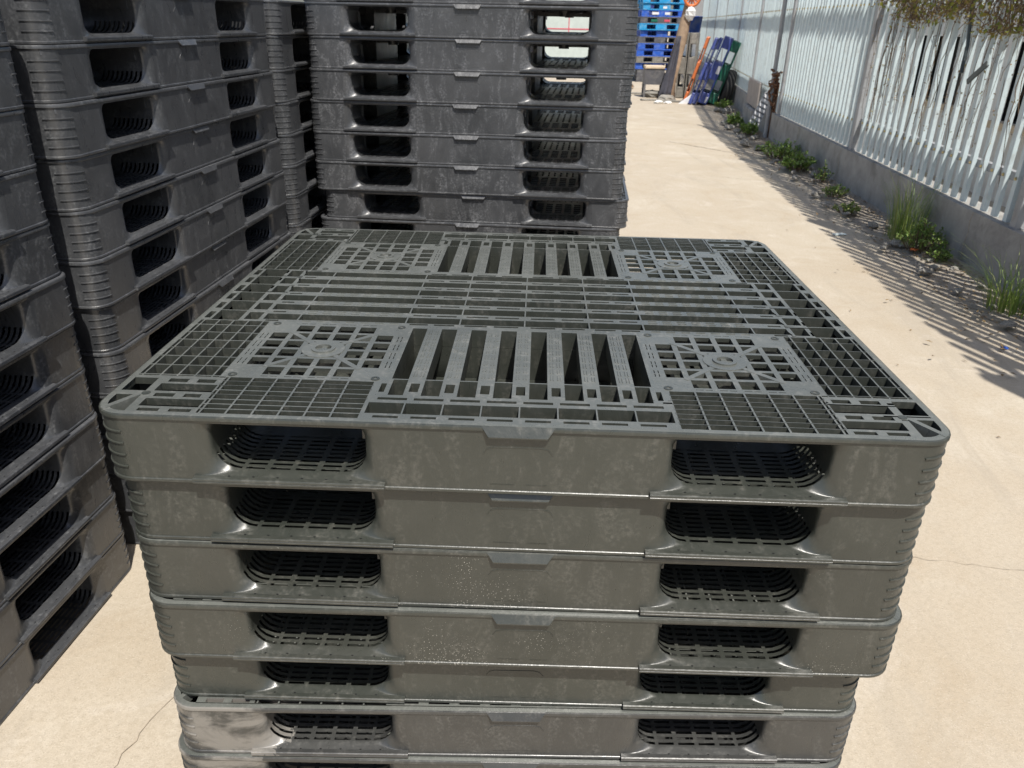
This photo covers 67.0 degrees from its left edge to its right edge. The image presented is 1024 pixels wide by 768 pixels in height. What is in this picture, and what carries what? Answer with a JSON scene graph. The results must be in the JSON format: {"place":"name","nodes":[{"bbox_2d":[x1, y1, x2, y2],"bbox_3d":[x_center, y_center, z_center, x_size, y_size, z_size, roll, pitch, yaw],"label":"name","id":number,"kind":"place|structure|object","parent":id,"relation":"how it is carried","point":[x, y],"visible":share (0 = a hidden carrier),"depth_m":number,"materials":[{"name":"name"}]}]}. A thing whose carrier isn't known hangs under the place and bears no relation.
{"place":"outdoors","nodes":[
{"label":"outdoors","id":0,"kind":"place"},
{"bbox_2d":[287,194,326,236],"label":"pallet","id":1,"kind":"object","parent":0,"point":[295,229],"visible":0.02,"depth_m":3.35,"materials":[{"name":"black plastic"}]},
{"bbox_2d":[285,168,326,224],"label":"pallet","id":2,"kind":"object","parent":1,"relation":"on","point":[298,209],"visible":0.03,"depth_m":3.26,"materials":[{"name":"black plastic"}]},
{"bbox_2d":[282,142,317,195],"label":"pallet","id":3,"kind":"object","parent":2,"relation":"on","point":[296,179],"visible":0.03,"depth_m":3.19,"materials":[{"name":"black plastic"}]},
{"bbox_2d":[276,116,315,165],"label":"pallet","id":4,"kind":"object","parent":3,"relation":"on","point":[293,148],"visible":0.02,"depth_m":3.14,"materials":[{"name":"black plastic"}]},
{"bbox_2d":[273,89,312,134],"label":"pallet","id":5,"kind":"object","parent":4,"relation":"on","point":[289,116],"visible":0.07,"depth_m":3.09,"materials":[{"name":"black plastic"}]},
{"bbox_2d":[229,65,311,102],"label":"pallet","id":6,"kind":"object","parent":5,"relation":"on","point":[289,84],"visible":0.06,"depth_m":3.06,"materials":[{"name":"black plastic"}]},
{"bbox_2d":[221,34,310,69],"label":"pallet","id":7,"kind":"object","parent":6,"relation":"on","point":[287,51],"visible":0.12,"depth_m":3.00,"materials":[{"name":"black plastic"}]},
{"bbox_2d":[217,0,306,34],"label":"pallet","id":8,"kind":"object","parent":7,"relation":"on","point":[282,17],"visible":0.21,"depth_m":2.94,"materials":[{"name":"black plastic"}]},
{"bbox_2d":[321,200,619,235],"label":"pallet","id":9,"kind":"object","parent":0,"point":[353,223],"visible":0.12,"depth_m":3.31,"materials":[{"name":"black plastic"}]},
{"bbox_2d":[325,168,628,228],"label":"pallet","id":10,"kind":"object","parent":9,"relation":"on","point":[611,214],"visible":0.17,"depth_m":3.28,"materials":[{"name":"black plastic"}]},
{"bbox_2d":[315,147,623,199],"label":"pallet","id":11,"kind":"object","parent":10,"relation":"on","point":[479,180],"visible":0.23,"depth_m":3.22,"materials":[{"name":"black plastic"}]},
{"bbox_2d":[313,107,626,170],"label":"pallet","id":12,"kind":"object","parent":11,"relation":"on","point":[504,151],"visible":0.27,"depth_m":3.17,"materials":[{"name":"black plastic"}]},
{"bbox_2d":[310,92,628,139],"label":"pallet","id":13,"kind":"object","parent":12,"relation":"on","point":[491,120],"visible":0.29,"depth_m":3.13,"materials":[{"name":"black plastic"}]},
{"bbox_2d":[309,67,632,108],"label":"pallet","id":14,"kind":"object","parent":13,"relation":"on","point":[522,89],"visible":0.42,"depth_m":3.07,"materials":[{"name":"black plastic"}]},
{"bbox_2d":[308,35,636,75],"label":"pallet","id":15,"kind":"object","parent":14,"relation":"on","point":[459,55],"visible":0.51,"depth_m":3.02,"materials":[{"name":"black plastic"}]},
{"bbox_2d":[304,1,638,41],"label":"pallet","id":16,"kind":"object","parent":15,"relation":"on","point":[517,22],"visible":0.99,"depth_m":2.97,"materials":[{"name":"black plastic"}]},
{"bbox_2d":[303,0,638,6],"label":"pallet","id":17,"kind":"object","parent":16,"relation":"on","point":[608,3],"visible":0.66,"depth_m":2.91,"materials":[{"name":"black plastic"}]},
{"bbox_2d":[0,32,1023,767],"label":"ground","id":18,"kind":"structure","parent":0,"point":[944,688],"depth_m":2.30,"materials":[{"name":"beige concrete"}]},
{"bbox_2d":[0,529,131,724],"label":"pallet","id":19,"kind":"object","parent":18,"relation":"on","point":[22,671],"visible":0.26,"depth_m":1.88,"materials":[{"name":"black plastic"}]},
{"bbox_2d":[0,491,122,666],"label":"pallet","id":20,"kind":"object","parent":19,"relation":"on","point":[93,540],"visible":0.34,"depth_m":1.85,"materials":[{"name":"black plastic"}]},
{"bbox_2d":[0,459,112,606],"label":"pallet","id":21,"kind":"object","parent":20,"relation":"on","point":[84,500],"visible":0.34,"depth_m":1.84,"materials":[{"name":"black plastic"}]},
{"bbox_2d":[0,411,105,552],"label":"pallet","id":22,"kind":"object","parent":21,"relation":"on","point":[73,457],"visible":0.55,"depth_m":1.80,"materials":[{"name":"black plastic"}]},
{"bbox_2d":[0,367,93,487],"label":"pallet","id":23,"kind":"object","parent":22,"relation":"on","point":[62,410],"visible":0.56,"depth_m":1.77,"materials":[{"name":"black plastic"}]},
{"bbox_2d":[0,325,83,425],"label":"pallet","id":24,"kind":"object","parent":23,"relation":"on","point":[51,364],"visible":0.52,"depth_m":1.73,"materials":[{"name":"black plastic"}]},
{"bbox_2d":[0,271,75,367],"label":"pallet","id":25,"kind":"object","parent":24,"relation":"on","point":[41,313],"visible":0.7,"depth_m":1.68,"materials":[{"name":"black plastic"}]},
{"bbox_2d":[0,221,60,302],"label":"pallet","id":26,"kind":"object","parent":25,"relation":"on","point":[28,260],"visible":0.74,"depth_m":1.65,"materials":[{"name":"black plastic"}]},
{"bbox_2d":[0,167,47,240],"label":"pallet","id":27,"kind":"object","parent":26,"relation":"on","point":[22,209],"visible":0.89,"depth_m":1.62,"materials":[{"name":"black plastic"}]},
{"bbox_2d":[0,109,36,176],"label":"pallet","id":28,"kind":"object","parent":27,"relation":"on","point":[16,153],"visible":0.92,"depth_m":1.60,"materials":[{"name":"black plastic"}]},
{"bbox_2d":[0,46,23,111],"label":"pallet","id":29,"kind":"object","parent":28,"relation":"on","point":[10,97],"visible":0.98,"depth_m":1.57,"materials":[{"name":"black plastic"}]},
{"bbox_2d":[0,9,9,46],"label":"pallet","id":30,"kind":"object","parent":29,"relation":"on","point":[3,39],"visible":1,"depth_m":1.54,"materials":[{"name":"black plastic"}]},
{"bbox_2d":[118,511,138,543],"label":"pallet","id":31,"kind":"object","parent":18,"relation":"on","point":[128,523],"depth_m":2.20,"materials":[{"name":"black plastic"}]},
{"bbox_2d":[109,475,132,511],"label":"pallet","id":32,"kind":"object","parent":31,"relation":"on","point":[119,488],"depth_m":2.13,"materials":[{"name":"black plastic"}]},
{"bbox_2d":[101,435,115,474],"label":"pallet","id":33,"kind":"object","parent":32,"relation":"on","point":[108,460],"depth_m":2.09,"materials":[{"name":"black plastic"}]},
{"bbox_2d":[90,261,261,434],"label":"pallet","id":34,"kind":"object","parent":33,"relation":"on","point":[96,400],"depth_m":2.06,"materials":[{"name":"black plastic"}]},
{"bbox_2d":[80,231,290,395],"bbox_3d":[-1.517,-0.329,2.610,1.170,0.123,1.314,3,25,5],"label":"pallet","id":35,"kind":"object","parent":34,"relation":"on","point":[106,373],"visible":0.1,"depth_m":2.22,"materials":[{"name":"black plastic"}]},
{"bbox_2d":[72,202,287,352],"bbox_3d":[-1.524,-0.437,2.560,1.170,0.123,1.314,3,25,4],"label":"pallet","id":36,"kind":"object","parent":35,"relation":"on","point":[120,323],"visible":0.13,"depth_m":2.31,"materials":[{"name":"black plastic"}]},
{"bbox_2d":[58,171,286,308],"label":"pallet","id":37,"kind":"object","parent":36,"relation":"on","point":[109,280],"visible":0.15,"depth_m":2.25,"materials":[{"name":"black plastic"}]},
{"bbox_2d":[45,138,282,261],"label":"pallet","id":38,"kind":"object","parent":37,"relation":"on","point":[98,232],"visible":0.27,"depth_m":2.20,"materials":[{"name":"black plastic"}]},
{"bbox_2d":[34,107,276,211],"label":"pallet","id":39,"kind":"object","parent":38,"relation":"on","point":[79,184],"visible":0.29,"depth_m":2.15,"materials":[{"name":"black plastic"}]},
{"bbox_2d":[22,71,275,159],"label":"pallet","id":40,"kind":"object","parent":39,"relation":"on","point":[71,130],"visible":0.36,"depth_m":2.10,"materials":[{"name":"black plastic"}]},
{"bbox_2d":[10,36,269,103],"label":"pallet","id":41,"kind":"object","parent":40,"relation":"on","point":[56,73],"visible":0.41,"depth_m":2.05,"materials":[{"name":"black plastic"}]},
{"bbox_2d":[0,0,266,44],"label":"pallet","id":42,"kind":"object","parent":41,"relation":"on","point":[39,22],"visible":0.98,"depth_m":2.01,"materials":[{"name":"black plastic"}]},
{"bbox_2d":[178,675,841,767],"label":"pallet","id":43,"kind":"object","parent":18,"relation":"on","point":[192,759],"visible":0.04,"depth_m":1.46,"materials":[{"name":"plastic"}]},
{"bbox_2d":[174,625,855,763],"bbox_3d":[0.007,0.410,1.948,1.292,0.123,1.150,1,25,0],"label":"pallet","id":44,"kind":"object","parent":43,"relation":"on","point":[210,724],"visible":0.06,"depth_m":1.44,"materials":[{"name":"plastic"}]},
{"bbox_2d":[171,612,858,713],"bbox_3d":[0.013,0.295,1.911,1.292,0.123,1.150,1,25,0],"label":"pallet","id":45,"kind":"object","parent":44,"relation":"on","point":[252,680],"visible":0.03,"depth_m":1.42,"materials":[{"name":"grey plastic"}]},
{"bbox_2d":[149,550,901,677],"bbox_3d":[0.031,0.195,1.845,1.314,0.123,1.170,2,25,1],"label":"pallet","id":46,"kind":"object","parent":45,"relation":"on","point":[198,627],"visible":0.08,"depth_m":1.33,"materials":[{"name":"grey plastic"}]},
{"bbox_2d":[136,488,912,621],"bbox_3d":[0.029,0.082,1.803,1.314,0.123,1.170,2,25,1],"label":"pallet","id":47,"kind":"object","parent":46,"relation":"on","point":[199,569],"visible":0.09,"depth_m":1.29,"materials":[{"name":"grey plastic"}]},
{"bbox_2d":[125,348,925,564],"bbox_3d":[0.032,-0.026,1.753,1.314,0.123,1.170,2,25,1],"label":"pallet","id":48,"kind":"object","parent":47,"relation":"on","point":[536,523],"visible":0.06,"depth_m":1.25,"materials":[{"name":"grey plastic"}]},
{"bbox_2d":[98,228,950,508],"bbox_3d":[0.029,-0.129,1.690,1.314,0.123,1.170,2,25,1],"label":"pallet","id":49,"kind":"object","parent":48,"relation":"on","point":[516,363],"visible":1,"depth_m":1.31,"materials":[{"name":"grey plastic"}]},
{"bbox_2d":[642,90,658,97],"bbox_3d":[2.928,-6.008,16.044,0.491,0.196,0.367,2,25,1],"label":"rubble","id":50,"kind":"object","parent":18,"relation":"on","point":[652,93],"visible":0.62,"depth_m":15.92,"materials":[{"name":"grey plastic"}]},
{"bbox_2d":[641,65,664,96],"bbox_3d":[2.909,-6.243,15.949,0.400,0.610,0.340,2,25,1],"label":"crate","id":51,"kind":"object","parent":18,"relation":"on","point":[653,74],"visible":0.86,"depth_m":15.78,"materials":[{"name":"grey plastic"}]},
{"bbox_2d":[658,94,674,99],"bbox_3d":[3.093,-5.708,15.434,0.358,0.147,0.282,2,25,1],"label":"rubble","id":52,"kind":"object","parent":18,"relation":"on","point":[667,96],"visible":0.64,"depth_m":15.36,"materials":[{"name":"stone"}]},
{"bbox_2d":[657,36,680,98],"bbox_3d":[3.153,-6.295,15.390,0.458,1.154,0.180,-16,30,-32],"label":"cloth","id":53,"kind":"object","parent":18,"relation":"on","point":[667,84],"visible":0.93,"depth_m":15.43,"materials":[{"name":"fabric"}]},
{"bbox_2d":[667,4,690,96],"bbox_3d":[3.312,-6.635,15.502,0.276,1.762,0.672,18,30,32],"label":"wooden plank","id":54,"kind":"object","parent":18,"relation":"on","point":[683,28],"visible":0.55,"depth_m":15.41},
{"bbox_2d":[684,6,695,21],"bbox_3d":[3.511,-7.300,15.224,0.219,0.319,0.170,2,25,1],"label":"plastic bag","id":55,"kind":"object","parent":54,"relation":"hanging from","point":[690,14],"visible":1,"depth_m":15.18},
{"bbox_2d":[683,0,700,6],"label":"orange reel","id":56,"kind":"object","parent":54,"relation":"on","point":[691,4],"visible":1,"depth_m":15.12,"materials":[{"name":"plastic"}]},
{"bbox_2d":[675,32,690,97],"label":"pallet","id":57,"kind":"object","parent":18,"relation":"on","point":[679,90],"visible":0.64,"depth_m":15.84,"materials":[{"name":"grey plastic"}]},
{"bbox_2d":[684,32,699,96],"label":"pallet","id":58,"kind":"object","parent":18,"relation":"on","point":[692,60],"visible":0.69,"depth_m":15.66,"materials":[{"name":"grey plastic"}]},
{"bbox_2d":[689,16,702,32],"bbox_3d":[3.709,-7.323,15.742,0.340,0.300,0.331,2,25,1],"label":"bucket","id":59,"kind":"object","parent":58,"relation":"on","point":[695,24],"visible":0.62,"depth_m":15.63,"materials":[{"name":"blue plastic"}]},
{"bbox_2d":[683,36,710,99],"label":"pallet","id":60,"kind":"object","parent":18,"relation":"on","point":[706,43],"visible":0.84,"depth_m":14.71,"materials":[{"name":"orange plastic"}]},
{"bbox_2d":[688,37,718,103],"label":"pallet","id":61,"kind":"object","parent":18,"relation":"on","point":[706,63],"visible":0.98,"depth_m":14.41,"materials":[{"name":"blue plastic"}]},
{"bbox_2d":[692,37,723,103],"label":"pallet","id":62,"kind":"object","parent":18,"relation":"on","point":[709,66],"visible":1,"depth_m":14.38,"materials":[{"name":"blue plastic"}]},
{"bbox_2d":[697,36,733,104],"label":"pallet","id":63,"kind":"object","parent":18,"relation":"on","point":[727,42],"visible":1,"depth_m":14.31,"materials":[{"name":"blue plastic"}]},
{"bbox_2d":[707,40,740,104],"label":"pallet","id":64,"kind":"object","parent":18,"relation":"on","point":[724,71],"visible":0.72,"depth_m":14.42,"materials":[{"name":"green plastic"}]},
{"bbox_2d":[690,71,1023,341],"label":"verge","id":65,"kind":"structure","parent":18,"relation":"on","point":[907,263],"depth_m":5.03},
{"bbox_2d":[714,99,732,108],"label":"leafy weed","id":66,"kind":"object","parent":65,"relation":"on","point":[723,105],"visible":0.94,"depth_m":13.79,"materials":[{"name":"green plant"}]},
{"bbox_2d":[718,70,736,103],"bbox_3d":[4.057,-5.573,14.559,0.170,0.643,0.650,16,27,3],"label":"tyre","id":67,"kind":"object","parent":65,"relation":"on","point":[727,88],"visible":0.84,"depth_m":14.29,"materials":[{"name":"black rubber"}]},
{"bbox_2d":[725,111,744,125],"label":"leafy weed","id":68,"kind":"object","parent":65,"relation":"on","point":[731,120],"visible":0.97,"depth_m":11.47,"materials":[{"name":"green plant"}]},
{"bbox_2d":[739,118,758,134],"bbox_3d":[3.256,-3.518,10.590,0.275,0.252,0.334,2,25,1],"label":"leafy weed","id":69,"kind":"object","parent":65,"relation":"on","point":[747,129],"visible":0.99,"depth_m":10.57,"materials":[{"name":"green plant"}]},
{"bbox_2d":[742,77,761,123],"bbox_3d":[3.582,-4.195,11.522,0.120,0.630,1.240,5,25,8],"label":"slab","id":70,"kind":"object","parent":65,"relation":"on","point":[753,95],"depth_m":11.40,"materials":[{"name":"grey concrete"}]},
{"bbox_2d":[749,91,768,127],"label":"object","id":71,"kind":"object","parent":65,"relation":"on","point":[759,112],"visible":0.43,"depth_m":10.65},
{"bbox_2d":[763,0,787,137],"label":"rusty pole","id":72,"kind":"object","parent":65,"relation":"on","point":[773,85],"visible":0.87,"depth_m":9.97,"materials":[{"name":"metal"}]},
{"bbox_2d":[756,138,800,158],"bbox_3d":[3.035,-2.663,8.734,0.529,0.222,0.544,2,25,1],"label":"leafy weed","id":73,"kind":"object","parent":65,"relation":"on","point":[782,150],"visible":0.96,"depth_m":8.71,"materials":[{"name":"green plant"}]},
{"bbox_2d":[778,148,816,171],"bbox_3d":[2.958,-2.328,8.000,0.406,0.242,0.402,2,25,1],"label":"leafy weed","id":74,"kind":"object","parent":65,"relation":"on","point":[797,161],"visible":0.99,"depth_m":7.96,"materials":[{"name":"green plant"}]},
{"bbox_2d":[813,159,833,182],"bbox_3d":[2.986,-2.047,7.429,0.194,0.214,0.165,2,25,1],"label":"leafy weed","id":75,"kind":"object","parent":65,"relation":"on","point":[823,176],"visible":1,"depth_m":7.43,"materials":[{"name":"green plant"}]},
{"bbox_2d":[821,184,849,197],"bbox_3d":[2.848,-1.716,6.818,0.258,0.129,0.234,21,32,36],"label":"leafy weed","id":76,"kind":"object","parent":65,"relation":"on","point":[828,191],"visible":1,"depth_m":6.79,"materials":[{"name":"green plant"}]},
{"bbox_2d":[831,201,861,212],"bbox_3d":[2.718,-1.429,6.246,0.231,0.109,0.186,18,30,31],"label":"leafy weed","id":77,"kind":"object","parent":65,"relation":"on","point":[850,206],"visible":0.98,"depth_m":6.22,"materials":[{"name":"green plant"}]},
{"bbox_2d":[868,221,878,228],"bbox_3d":[2.732,-1.203,5.841,0.083,0.048,0.085,15,28,26],"label":"stone","id":78,"kind":"object","parent":65,"relation":"on","point":[874,224],"visible":0.92,"depth_m":5.82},
{"bbox_2d":[876,168,948,241],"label":"tall grass","id":79,"kind":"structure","parent":65,"relation":"on","point":[901,221],"depth_m":5.43,"materials":[{"name":"plant"}]},
{"bbox_2d":[896,216,948,253],"bbox_3d":[2.738,-1.009,5.187,0.321,0.233,0.329,-12,28,-25],"label":"leafy weed","id":80,"kind":"object","parent":65,"relation":"on","point":[924,235],"visible":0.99,"depth_m":5.16,"materials":[{"name":"green plant"}]},
{"bbox_2d":[918,267,934,273],"bbox_3d":[2.549,-0.696,4.753,0.095,0.046,0.086,11,27,21],"label":"stone","id":81,"kind":"object","parent":65,"relation":"on","point":[925,270],"visible":1,"depth_m":4.73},
{"bbox_2d":[926,244,953,262],"bbox_3d":[2.756,-0.843,4.991,0.172,0.110,0.164,2,25,1],"label":"leafy weed","id":82,"kind":"object","parent":65,"relation":"on","point":[937,251],"visible":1,"depth_m":4.96,"materials":[{"name":"green plant"}]},
{"bbox_2d":[907,239,1023,318],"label":"tall grass","id":83,"kind":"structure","parent":65,"relation":"on","point":[1005,301],"depth_m":4.12,"materials":[{"name":"plant"}]},
{"bbox_2d":[998,320,1017,328],"bbox_3d":[2.513,-0.303,3.919,0.074,0.042,0.069,-15,29,-30],"label":"stone","id":84,"kind":"object","parent":65,"relation":"on","point":[1007,323],"visible":1,"depth_m":3.90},
{"bbox_2d":[697,59,1023,298],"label":"wall","id":85,"kind":"structure","parent":18,"relation":"on","point":[956,218],"depth_m":5.68,"materials":[{"name":"grey concrete"}]},
{"bbox_2d":[698,0,1023,229],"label":"fence","id":86,"kind":"object","parent":85,"relation":"on","point":[805,98],"visible":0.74,"depth_m":6.69,"materials":[{"name":"white metal"}]},
{"bbox_2d":[859,0,1023,185],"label":"vine","id":87,"kind":"object","parent":86,"relation":"hanging from","point":[912,10],"visible":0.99,"depth_m":5.15,"materials":[{"name":"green plant"}]},
{"bbox_2d":[960,9,972,72],"bbox_3d":[2.919,-2.219,4.947,0.035,0.427,0.144,6,26,10],"label":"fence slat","id":88,"kind":"object","parent":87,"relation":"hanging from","point":[969,29],"visible":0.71,"depth_m":4.95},
{"bbox_2d":[966,61,988,83],"bbox_3d":[2.894,-1.936,4.809,0.012,0.032,0.220,2,-7,1],"label":"bracket","id":89,"kind":"object","parent":86,"relation":"attached to","point":[977,72],"visible":1,"depth_m":4.81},
{"bbox_2d":[709,110,1023,375],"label":"leaf litter","id":90,"kind":"object","parent":18,"relation":"on","point":[965,305],"visible":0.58,"depth_m":4.92,"materials":[{"name":"plant"}]},
{"bbox_2d":[545,0,588,57],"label":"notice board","id":91,"kind":"object","parent":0,"point":[564,24],"visible":0.02,"depth_m":11.41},
{"bbox_2d":[632,75,642,81],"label":"pallet","id":92,"kind":"object","parent":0,"point":[637,78],"visible":0.3,"depth_m":20.13,"materials":[{"name":"grey plastic"}]},
{"bbox_2d":[634,69,665,75],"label":"pallet","id":93,"kind":"object","parent":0,"point":[639,71],"visible":0.23,"depth_m":20.07,"materials":[{"name":"grey plastic"}]},
{"bbox_2d":[635,63,667,69],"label":"pallet","id":94,"kind":"object","parent":93,"relation":"on","point":[639,66],"visible":0.23,"depth_m":19.98,"materials":[{"name":"blue plastic"}]},
{"bbox_2d":[635,56,669,62],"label":"pallet","id":95,"kind":"object","parent":94,"relation":"on","point":[650,59],"visible":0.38,"depth_m":19.90,"materials":[{"name":"grey plastic"}]},
{"bbox_2d":[636,49,671,56],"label":"pallet","id":96,"kind":"object","parent":95,"relation":"on","point":[656,53],"visible":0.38,"depth_m":19.86,"materials":[{"name":"blue plastic"}]},
{"bbox_2d":[636,43,673,49],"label":"pallet","id":97,"kind":"object","parent":96,"relation":"on","point":[652,46],"visible":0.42,"depth_m":19.78,"materials":[{"name":"blue plastic"}]},
{"bbox_2d":[636,36,675,43],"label":"pallet","id":98,"kind":"object","parent":97,"relation":"on","point":[661,40],"visible":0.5,"depth_m":19.75,"materials":[{"name":"grey plastic"}]},
{"bbox_2d":[636,30,676,36],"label":"pallet","id":99,"kind":"object","parent":98,"relation":"on","point":[654,33],"visible":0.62,"depth_m":19.69,"materials":[{"name":"blue plastic"}]},
{"bbox_2d":[637,23,678,30],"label":"pallet","id":100,"kind":"object","parent":99,"relation":"on","point":[643,26],"visible":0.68,"depth_m":19.58,"materials":[{"name":"blue plastic"}]},
{"bbox_2d":[638,17,680,23],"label":"pallet","id":101,"kind":"object","parent":100,"relation":"on","point":[663,20],"visible":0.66,"depth_m":19.53,"materials":[{"name":"grey plastic"}]},
{"bbox_2d":[638,10,682,16],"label":"pallet","id":102,"kind":"object","parent":101,"relation":"on","point":[655,13],"visible":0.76,"depth_m":19.47,"materials":[{"name":"blue plastic"}]},
{"bbox_2d":[638,3,683,10],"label":"pallet","id":103,"kind":"object","parent":102,"relation":"on","point":[660,6],"visible":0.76,"depth_m":19.41,"materials":[{"name":"blue plastic"}]},
{"bbox_2d":[638,0,684,3],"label":"pallet","id":104,"kind":"object","parent":103,"relation":"on","point":[664,1],"visible":0.76,"depth_m":19.33,"materials":[{"name":"blue plastic"}]},
{"bbox_2d":[683,0,1023,206],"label":"building","id":105,"kind":"structure","parent":0,"point":[698,8],"depth_m":7.53,"materials":[{"name":"white paint"}]},
{"bbox_2d":[903,35,964,113],"bbox_3d":[4.571,-3.249,8.058,0.362,0.680,1.400,2,25,1],"label":"window","id":106,"kind":"structure","parent":105,"relation":"in","point":[925,37],"depth_m":8.51,"materials":[{"name":"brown wood"}]},
{"bbox_2d":[986,42,1023,135],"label":"window","id":107,"kind":"structure","parent":105,"relation":"in","point":[1001,123],"depth_m":6.73,"materials":[{"name":"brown wood"}]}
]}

